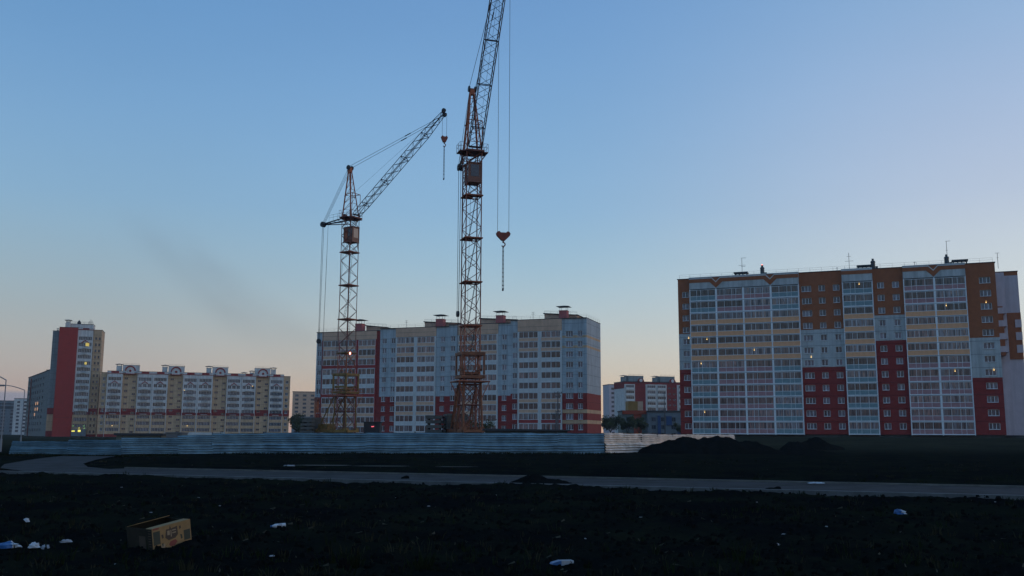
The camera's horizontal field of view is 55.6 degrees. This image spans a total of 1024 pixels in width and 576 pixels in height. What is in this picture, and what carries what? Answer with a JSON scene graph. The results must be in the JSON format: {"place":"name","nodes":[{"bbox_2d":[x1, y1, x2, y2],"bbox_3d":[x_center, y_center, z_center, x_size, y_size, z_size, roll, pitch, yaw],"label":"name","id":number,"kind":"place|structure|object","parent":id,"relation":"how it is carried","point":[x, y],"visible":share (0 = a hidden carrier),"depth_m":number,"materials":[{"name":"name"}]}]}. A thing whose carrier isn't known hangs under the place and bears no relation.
{"place":"outdoors","nodes":[
{"label":"outdoors","id":0,"kind":"place"},
{"bbox_2d":[0,400,13,434],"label":"apartment building","id":1,"kind":"structure","parent":0,"point":[8,417],"depth_m":799.34,"materials":[{"name":"concrete"}]},
{"bbox_2d":[12,398,26,434],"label":"apartment building","id":2,"kind":"structure","parent":0,"point":[17,416],"depth_m":769.84,"materials":[{"name":"white concrete"}]},
{"bbox_2d":[24,369,83,435],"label":"apartment building","id":3,"kind":"structure","parent":0,"point":[36,405],"depth_m":479.50,"materials":[{"name":"grey concrete"}]},
{"bbox_2d":[1,455,150,472],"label":"side road","id":4,"kind":"structure","parent":0,"point":[67,463],"depth_m":49.08,"materials":[{"name":"asphalt"}]},
{"bbox_2d":[114,433,165,439],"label":"shed","id":5,"kind":"structure","parent":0,"point":[119,436],"depth_m":88.98,"materials":[{"name":"metal"}]},
{"bbox_2d":[165,432,188,437],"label":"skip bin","id":6,"kind":"object","parent":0,"point":[171,434],"visible":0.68,"depth_m":88.00,"materials":[{"name":"grey metal"}]},
{"bbox_2d":[97,363,290,436],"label":"apartment building","id":7,"kind":"structure","parent":0,"point":[134,399],"depth_m":440.65,"materials":[{"name":"brick"}]},
{"bbox_2d":[188,432,224,434],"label":"van","id":8,"kind":"object","parent":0,"point":[195,433],"visible":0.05,"depth_m":92.98,"materials":[{"name":"white metal"}]},
{"bbox_2d":[291,391,314,432],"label":"apartment building","id":9,"kind":"structure","parent":0,"point":[303,401],"depth_m":696.95,"materials":[{"name":"concrete"}]},
{"bbox_2d":[314,306,600,433],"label":"apartment building","id":10,"kind":"structure","parent":0,"point":[408,375],"depth_m":270.92,"materials":[{"name":"white brick"}]},
{"bbox_2d":[566,331,572,336],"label":"window","id":11,"kind":"structure","parent":10,"relation":"in","point":[568,333],"depth_m":262.70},
{"bbox_2d":[566,341,572,346],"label":"window","id":12,"kind":"structure","parent":10,"relation":"in","point":[568,343],"depth_m":262.35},
{"bbox_2d":[566,372,572,377],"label":"window","id":13,"kind":"structure","parent":10,"relation":"in","point":[568,374],"depth_m":261.10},
{"bbox_2d":[566,382,572,387],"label":"window","id":14,"kind":"structure","parent":10,"relation":"in","point":[568,384],"depth_m":260.69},
{"bbox_2d":[566,393,572,398],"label":"window","id":15,"kind":"structure","parent":10,"relation":"in","point":[568,395],"depth_m":260.24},
{"bbox_2d":[566,403,572,408],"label":"window","id":16,"kind":"structure","parent":10,"relation":"in","point":[568,405],"depth_m":259.89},
{"bbox_2d":[566,414,572,419],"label":"window","id":17,"kind":"structure","parent":10,"relation":"in","point":[568,416],"depth_m":259.42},
{"bbox_2d":[566,424,572,429],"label":"window","id":18,"kind":"structure","parent":10,"relation":"in","point":[568,426],"depth_m":259.07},
{"bbox_2d":[0,435,1023,575],"bbox_3d":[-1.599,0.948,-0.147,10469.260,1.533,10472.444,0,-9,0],"label":"ground","id":19,"kind":"structure","parent":0,"point":[1000,455],"depth_m":20.59,"materials":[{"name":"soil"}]},
{"bbox_2d":[0,376,6,451],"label":"street lamp","id":20,"kind":"object","parent":19,"relation":"on","point":[2,416],"visible":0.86,"depth_m":83.23,"materials":[{"name":"grey metal"}]},
{"bbox_2d":[0,541,21,548],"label":"plastic bag","id":21,"kind":"object","parent":19,"relation":"on","point":[7,544],"visible":1,"depth_m":13.34,"materials":[{"name":"plastic"}]},
{"bbox_2d":[0,385,24,440],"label":"street lamp","id":22,"kind":"object","parent":19,"relation":"on","point":[23,409],"visible":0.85,"depth_m":112.12,"materials":[{"name":"grey metal"}]},
{"bbox_2d":[28,542,39,547],"bbox_3d":[-6.548,3.524,13.312,0.113,0.079,0.159,-7,-11,39],"label":"paper scrap","id":23,"kind":"object","parent":19,"relation":"on","point":[33,545],"visible":0.99,"depth_m":13.28,"materials":[{"name":"white paper"}]},
{"bbox_2d":[45,320,104,436],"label":"tower block","id":24,"kind":"structure","parent":19,"relation":"on","point":[76,365],"depth_m":435.31,"materials":[{"name":"brick"}]},
{"bbox_2d":[126,515,191,549],"bbox_3d":[-4.953,3.444,13.627,0.585,0.366,0.622,-6,-1,35],"label":"cardboard box","id":25,"kind":"object","parent":19,"relation":"on","point":[163,531],"visible":0.88,"depth_m":13.46,"materials":[{"name":"cardboard"}]},
{"bbox_2d":[173,540,204,548],"bbox_3d":[-4.596,3.687,13.578,0.480,0.310,0.840,-6,-10,35],"label":"dirt heap","id":26,"kind":"object","parent":19,"relation":"on","point":[194,543],"visible":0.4,"depth_m":13.51,"materials":[{"name":"soil"}]},
{"bbox_2d":[270,523,285,527],"bbox_3d":[-3.865,3.924,16.032,0.248,0.078,0.071,5,-10,-28],"label":"plastic bottle","id":27,"kind":"object","parent":19,"relation":"on","point":[279,524],"visible":0.86,"depth_m":16.01,"materials":[{"name":"white plastic"}]},
{"bbox_2d":[288,413,305,431],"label":"tree","id":28,"kind":"object","parent":19,"relation":"on","point":[294,417],"visible":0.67,"depth_m":326.35,"materials":[{"name":"green plant"}]},
{"bbox_2d":[291,419,302,432],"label":"tree","id":29,"kind":"object","parent":19,"relation":"on","point":[296,427],"visible":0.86,"depth_m":313.37,"materials":[{"name":"green plant"}]},
{"bbox_2d":[9,432,604,454],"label":"fence","id":30,"kind":"object","parent":19,"relation":"on","point":[368,442],"visible":0.98,"depth_m":79.19,"materials":[{"name":"metal"}]},
{"bbox_2d":[300,420,314,432],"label":"slab stack","id":31,"kind":"object","parent":19,"relation":"on","point":[305,424],"visible":0.53,"depth_m":160.63,"materials":[{"name":"concrete"}]},
{"bbox_2d":[363,422,382,432],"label":"site hut","id":32,"kind":"object","parent":19,"relation":"on","point":[373,427],"visible":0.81,"depth_m":164.30,"materials":[{"name":"metal"}]},
{"bbox_2d":[304,108,447,432],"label":"tower crane","id":33,"kind":"object","parent":19,"relation":"on","point":[351,234],"visible":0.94,"depth_m":163.87,"materials":[{"name":"metal"}]},
{"bbox_2d":[443,147,444,179],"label":"chain sling","id":34,"kind":"object","parent":33,"relation":"hanging from","point":[444,162],"visible":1,"depth_m":156.72,"materials":[{"name":"metal"}]},
{"bbox_2d":[425,415,442,432],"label":"slab stack","id":35,"kind":"object","parent":19,"relation":"on","point":[429,422],"visible":0.61,"depth_m":128.32,"materials":[{"name":"concrete"}]},
{"bbox_2d":[443,0,510,432],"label":"tower crane","id":36,"kind":"object","parent":19,"relation":"on","point":[471,176],"visible":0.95,"depth_m":126.26,"materials":[{"name":"metal"}]},
{"bbox_2d":[502,247,503,290],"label":"chain sling","id":37,"kind":"object","parent":36,"relation":"hanging from","point":[503,268],"visible":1,"depth_m":113.27,"materials":[{"name":"metal"}]},
{"bbox_2d":[467,411,496,428],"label":"shrub","id":38,"kind":"object","parent":19,"relation":"on","point":[488,424],"visible":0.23,"depth_m":135.15,"materials":[{"name":"green plant"}]},
{"bbox_2d":[0,478,1023,575],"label":"soil clods","id":39,"kind":"object","parent":19,"relation":"on","point":[778,553],"visible":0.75,"depth_m":14.71,"materials":[{"name":"soil"}]},
{"bbox_2d":[0,470,1023,499],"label":"kerb","id":40,"kind":"structure","parent":19,"relation":"on","point":[834,493],"depth_m":29.59,"materials":[{"name":"concrete"}]},
{"bbox_2d":[551,413,560,429],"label":"utility pole","id":41,"kind":"object","parent":19,"relation":"on","point":[556,414],"visible":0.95,"depth_m":138.69,"materials":[{"name":"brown wood"}]},
{"bbox_2d":[554,391,561,429],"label":"utility pole","id":42,"kind":"object","parent":19,"relation":"on","point":[557,411],"visible":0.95,"depth_m":178.57,"materials":[{"name":"concrete"}]},
{"bbox_2d":[550,560,573,565],"bbox_3d":[0.619,3.426,12.107,0.285,0.065,0.100,3,-9,-20],"label":"plastic bag","id":43,"kind":"object","parent":19,"relation":"on","point":[561,562],"visible":0.83,"depth_m":12.07,"materials":[{"name":"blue plastic"}]},
{"bbox_2d":[112,468,1023,494],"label":"road","id":44,"kind":"structure","parent":19,"relation":"on","point":[859,487],"depth_m":34.46,"materials":[{"name":"asphalt"}]},
{"bbox_2d":[511,474,570,483],"bbox_3d":[0.971,6.693,33.780,2.700,0.456,0.900,-3,-9,22],"label":"dirt heap","id":45,"kind":"object","parent":44,"relation":"on","point":[534,478],"visible":0.66,"depth_m":33.59,"materials":[{"name":"soil"}]},
{"bbox_2d":[124,467,1023,487],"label":"kerb","id":46,"kind":"structure","parent":19,"relation":"on","point":[599,477],"depth_m":36.97,"materials":[{"name":"concrete"}]},
{"bbox_2d":[603,384,614,434],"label":"apartment building","id":47,"kind":"structure","parent":19,"relation":"on","point":[608,401],"depth_m":637.91,"materials":[{"name":"white concrete"}]},
{"bbox_2d":[601,414,620,432],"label":"tree","id":48,"kind":"object","parent":19,"relation":"on","point":[607,423],"visible":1,"depth_m":296.43,"materials":[{"name":"green plant"}]},
{"bbox_2d":[619,416,637,433],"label":"tree","id":49,"kind":"object","parent":19,"relation":"on","point":[630,422],"visible":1,"depth_m":288.45,"materials":[{"name":"green plant"}]},
{"bbox_2d":[617,401,647,435],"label":"kindergarten","id":50,"kind":"structure","parent":19,"relation":"on","point":[634,409],"depth_m":327.28,"materials":[{"name":"brick"}]},
{"bbox_2d":[635,417,648,432],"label":"tree","id":51,"kind":"object","parent":19,"relation":"on","point":[642,424],"visible":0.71,"depth_m":292.00,"materials":[{"name":"green plant"}]},
{"bbox_2d":[614,374,679,432],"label":"apartment building","id":52,"kind":"structure","parent":19,"relation":"on","point":[650,395],"depth_m":524.41,"materials":[{"name":"white brick"}]},
{"bbox_2d":[646,411,680,434],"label":"kindergarten","id":53,"kind":"structure","parent":19,"relation":"on","point":[655,420],"depth_m":323.96,"materials":[{"name":"stone"}]},
{"bbox_2d":[663,393,665,433],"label":"utility pole","id":54,"kind":"object","parent":19,"relation":"on","point":[664,412],"visible":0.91,"depth_m":282.65,"materials":[{"name":"concrete"}]},
{"bbox_2d":[604,433,734,452],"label":"fence","id":55,"kind":"object","parent":19,"relation":"on","point":[622,443],"visible":0.39,"depth_m":90.44,"materials":[{"name":"metal"}]},
{"bbox_2d":[673,422,680,433],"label":"tree","id":56,"kind":"object","parent":19,"relation":"on","point":[678,427],"visible":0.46,"depth_m":296.30,"materials":[{"name":"green plant"}]},
{"bbox_2d":[637,435,774,453],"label":"dirt mound","id":57,"kind":"object","parent":19,"relation":"on","point":[717,444],"visible":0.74,"depth_m":87.85,"materials":[{"name":"soil"}]},
{"bbox_2d":[779,437,844,449],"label":"dirt mound","id":58,"kind":"object","parent":19,"relation":"on","point":[815,443],"visible":0.69,"depth_m":115.90,"materials":[{"name":"soil"}]},
{"bbox_2d":[677,243,1023,437],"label":"apartment building","id":59,"kind":"structure","parent":19,"relation":"on","point":[924,351],"depth_m":212.31,"materials":[{"name":"brick"}]},
{"bbox_2d":[682,292,688,297],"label":"window","id":60,"kind":"structure","parent":59,"relation":"in","point":[684,294],"depth_m":228.12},
{"bbox_2d":[683,339,689,344],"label":"window","id":61,"kind":"structure","parent":59,"relation":"in","point":[685,341],"depth_m":226.49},
{"bbox_2d":[684,387,690,392],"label":"window","id":62,"kind":"structure","parent":59,"relation":"in","point":[687,389],"depth_m":224.81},
{"bbox_2d":[685,423,691,428],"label":"window","id":63,"kind":"structure","parent":59,"relation":"in","point":[687,425],"depth_m":223.60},
{"bbox_2d":[802,286,810,291],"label":"window","id":64,"kind":"structure","parent":59,"relation":"in","point":[804,288],"depth_m":218.16,"materials":[{"name":"glass"}]},
{"bbox_2d":[802,310,811,316],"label":"window","id":65,"kind":"structure","parent":59,"relation":"in","point":[808,312],"depth_m":217.31,"materials":[{"name":"glass"}]},
{"bbox_2d":[802,298,811,303],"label":"window","id":66,"kind":"structure","parent":59,"relation":"in","point":[804,300],"depth_m":217.78,"materials":[{"name":"glass"}]},
{"bbox_2d":[803,323,812,328],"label":"window","id":67,"kind":"structure","parent":59,"relation":"in","point":[805,325],"depth_m":216.94,"materials":[{"name":"glass"}]},
{"bbox_2d":[804,335,812,340],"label":"window","id":68,"kind":"structure","parent":59,"relation":"in","point":[806,337],"depth_m":216.51,"materials":[{"name":"glass"}]},
{"bbox_2d":[804,347,813,353],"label":"window","id":69,"kind":"structure","parent":59,"relation":"in","point":[810,350],"depth_m":215.98,"materials":[{"name":"glass"}]},
{"bbox_2d":[805,360,813,365],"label":"window","id":70,"kind":"structure","parent":59,"relation":"in","point":[807,362],"depth_m":215.67,"materials":[{"name":"glass"}]},
{"bbox_2d":[805,372,814,378],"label":"window","id":71,"kind":"structure","parent":59,"relation":"in","point":[811,375],"depth_m":215.19,"materials":[{"name":"glass"}]},
{"bbox_2d":[806,385,814,390],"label":"window","id":72,"kind":"structure","parent":59,"relation":"in","point":[808,387],"depth_m":214.88,"materials":[{"name":"glass"}]},
{"bbox_2d":[806,398,815,403],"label":"window","id":73,"kind":"structure","parent":59,"relation":"in","point":[808,400],"depth_m":214.43,"materials":[{"name":"glass"}]},
{"bbox_2d":[807,423,816,428],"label":"window","id":74,"kind":"structure","parent":59,"relation":"in","point":[809,425],"depth_m":213.62,"materials":[{"name":"glass"}]},
{"bbox_2d":[807,410,816,416],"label":"window","id":75,"kind":"structure","parent":59,"relation":"in","point":[810,413],"depth_m":213.99,"materials":[{"name":"glass"}]},
{"bbox_2d":[821,347,827,352],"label":"window","id":76,"kind":"structure","parent":59,"relation":"in","point":[823,349],"depth_m":214.88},
{"bbox_2d":[822,372,828,377],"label":"window","id":77,"kind":"structure","parent":59,"relation":"in","point":[824,374],"depth_m":214.04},
{"bbox_2d":[823,397,829,403],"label":"window","id":78,"kind":"structure","parent":59,"relation":"in","point":[826,400],"depth_m":213.21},
{"bbox_2d":[824,410,830,416],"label":"window","id":79,"kind":"structure","parent":59,"relation":"in","point":[826,412],"depth_m":212.79,"materials":[{"name":"glass"}]},
{"bbox_2d":[833,297,839,302],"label":"window","id":80,"kind":"structure","parent":59,"relation":"in","point":[836,299],"depth_m":215.40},
{"bbox_2d":[835,334,841,339],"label":"window","id":81,"kind":"structure","parent":59,"relation":"in","point":[837,336],"depth_m":214.20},
{"bbox_2d":[836,359,842,365],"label":"window","id":82,"kind":"structure","parent":59,"relation":"in","point":[838,361],"depth_m":213.36,"materials":[{"name":"glass"}]},
{"bbox_2d":[837,385,843,390],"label":"window","id":83,"kind":"structure","parent":59,"relation":"in","point":[840,387],"depth_m":212.53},
{"bbox_2d":[838,397,844,403],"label":"window","id":84,"kind":"structure","parent":59,"relation":"in","point":[841,400],"depth_m":212.07,"materials":[{"name":"glass"}]},
{"bbox_2d":[839,423,845,428],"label":"window","id":85,"kind":"structure","parent":59,"relation":"in","point":[841,425],"depth_m":211.29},
{"bbox_2d":[877,282,883,287],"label":"window","id":86,"kind":"structure","parent":59,"relation":"in","point":[879,284],"depth_m":212.43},
{"bbox_2d":[878,307,884,313],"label":"window","id":87,"kind":"structure","parent":59,"relation":"in","point":[881,309],"depth_m":211.60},
{"bbox_2d":[879,320,885,325],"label":"window","id":88,"kind":"structure","parent":59,"relation":"in","point":[881,322],"depth_m":211.21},
{"bbox_2d":[880,333,886,338],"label":"window","id":89,"kind":"structure","parent":59,"relation":"in","point":[882,335],"depth_m":210.77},
{"bbox_2d":[880,345,887,351],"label":"window","id":90,"kind":"structure","parent":59,"relation":"in","point":[884,347],"depth_m":210.36,"materials":[{"name":"glass"}]},
{"bbox_2d":[881,358,887,364],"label":"window","id":91,"kind":"structure","parent":59,"relation":"in","point":[884,361],"depth_m":209.95,"materials":[{"name":"glass"}]},
{"bbox_2d":[882,371,888,376],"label":"window","id":92,"kind":"structure","parent":59,"relation":"in","point":[884,373],"depth_m":209.54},
{"bbox_2d":[883,397,889,402],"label":"window","id":93,"kind":"structure","parent":59,"relation":"in","point":[885,399],"depth_m":208.73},
{"bbox_2d":[884,410,890,415],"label":"window","id":94,"kind":"structure","parent":59,"relation":"in","point":[886,412],"depth_m":208.32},
{"bbox_2d":[892,281,898,287],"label":"window","id":95,"kind":"structure","parent":59,"relation":"in","point":[895,284],"depth_m":211.29,"materials":[{"name":"glass"}]},
{"bbox_2d":[894,319,900,325],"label":"window","id":96,"kind":"structure","parent":59,"relation":"in","point":[897,322],"depth_m":210.06,"materials":[{"name":"glass"}]},
{"bbox_2d":[895,332,901,338],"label":"window","id":97,"kind":"structure","parent":59,"relation":"in","point":[897,334],"depth_m":209.65,"materials":[{"name":"glass"}]},
{"bbox_2d":[896,358,902,363],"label":"window","id":98,"kind":"structure","parent":59,"relation":"in","point":[898,360],"depth_m":208.88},
{"bbox_2d":[897,371,903,376],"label":"window","id":99,"kind":"structure","parent":59,"relation":"in","point":[899,373],"depth_m":208.42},
{"bbox_2d":[898,384,904,389],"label":"window","id":100,"kind":"structure","parent":59,"relation":"in","point":[900,386],"depth_m":208.01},
{"bbox_2d":[899,410,905,415],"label":"window","id":101,"kind":"structure","parent":59,"relation":"in","point":[901,412],"depth_m":207.20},
{"bbox_2d":[900,423,906,428],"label":"window","id":102,"kind":"structure","parent":59,"relation":"in","point":[902,425],"depth_m":206.77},
{"bbox_2d":[979,277,989,283],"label":"window","id":103,"kind":"structure","parent":59,"relation":"in","point":[981,279],"depth_m":204.94,"materials":[{"name":"glass"}]},
{"bbox_2d":[980,290,990,296],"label":"window","id":104,"kind":"structure","parent":59,"relation":"in","point":[982,292],"depth_m":204.54,"materials":[{"name":"glass"}]},
{"bbox_2d":[981,303,991,309],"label":"window","id":105,"kind":"structure","parent":59,"relation":"in","point":[984,306],"depth_m":204.09,"materials":[{"name":"glass"}]},
{"bbox_2d":[982,316,992,322],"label":"window","id":106,"kind":"structure","parent":59,"relation":"in","point":[985,319],"depth_m":203.64,"materials":[{"name":"glass"}]},
{"bbox_2d":[982,329,993,335],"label":"window","id":107,"kind":"structure","parent":59,"relation":"in","point":[986,332],"depth_m":203.25,"materials":[{"name":"glass"}]},
{"bbox_2d":[983,342,994,348],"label":"window","id":108,"kind":"structure","parent":59,"relation":"in","point":[991,345],"depth_m":202.82,"materials":[{"name":"glass"}]},
{"bbox_2d":[984,356,995,361],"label":"window","id":109,"kind":"structure","parent":59,"relation":"in","point":[987,358],"depth_m":202.45,"materials":[{"name":"glass"}]},
{"bbox_2d":[985,369,996,375],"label":"window","id":110,"kind":"structure","parent":59,"relation":"in","point":[989,372],"depth_m":202.01,"materials":[{"name":"glass"}]},
{"bbox_2d":[986,382,997,388],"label":"window","id":111,"kind":"structure","parent":59,"relation":"in","point":[993,385],"depth_m":201.61,"materials":[{"name":"glass"}]},
{"bbox_2d":[987,396,998,402],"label":"window","id":112,"kind":"structure","parent":59,"relation":"in","point":[990,399],"depth_m":201.17,"materials":[{"name":"glass"}]},
{"bbox_2d":[988,409,999,415],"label":"window","id":113,"kind":"structure","parent":59,"relation":"in","point":[991,412],"depth_m":200.80,"materials":[{"name":"glass"}]},
{"bbox_2d":[989,423,1000,429],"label":"window","id":114,"kind":"structure","parent":59,"relation":"in","point":[992,426],"depth_m":200.34,"materials":[{"name":"glass"}]},
{"bbox_2d":[894,509,905,514],"bbox_3d":[8.058,4.647,20.178,0.290,0.116,0.188,-2,-9,15],"label":"plastic bag","id":115,"kind":"object","parent":19,"relation":"on","point":[899,511],"visible":0.82,"depth_m":20.12,"materials":[{"name":"plastic"}]},
{"bbox_2d":[0,0,1023,432],"label":"sky","id":116,"kind":"structure","parent":0,"point":[171,171],"materials":[{"name":"blue"}]},
{"bbox_2d":[482,428,569,432],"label":"roof shed","id":117,"kind":"structure","parent":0,"point":[522,431],"depth_m":110.59,"materials":[{"name":"metal"}]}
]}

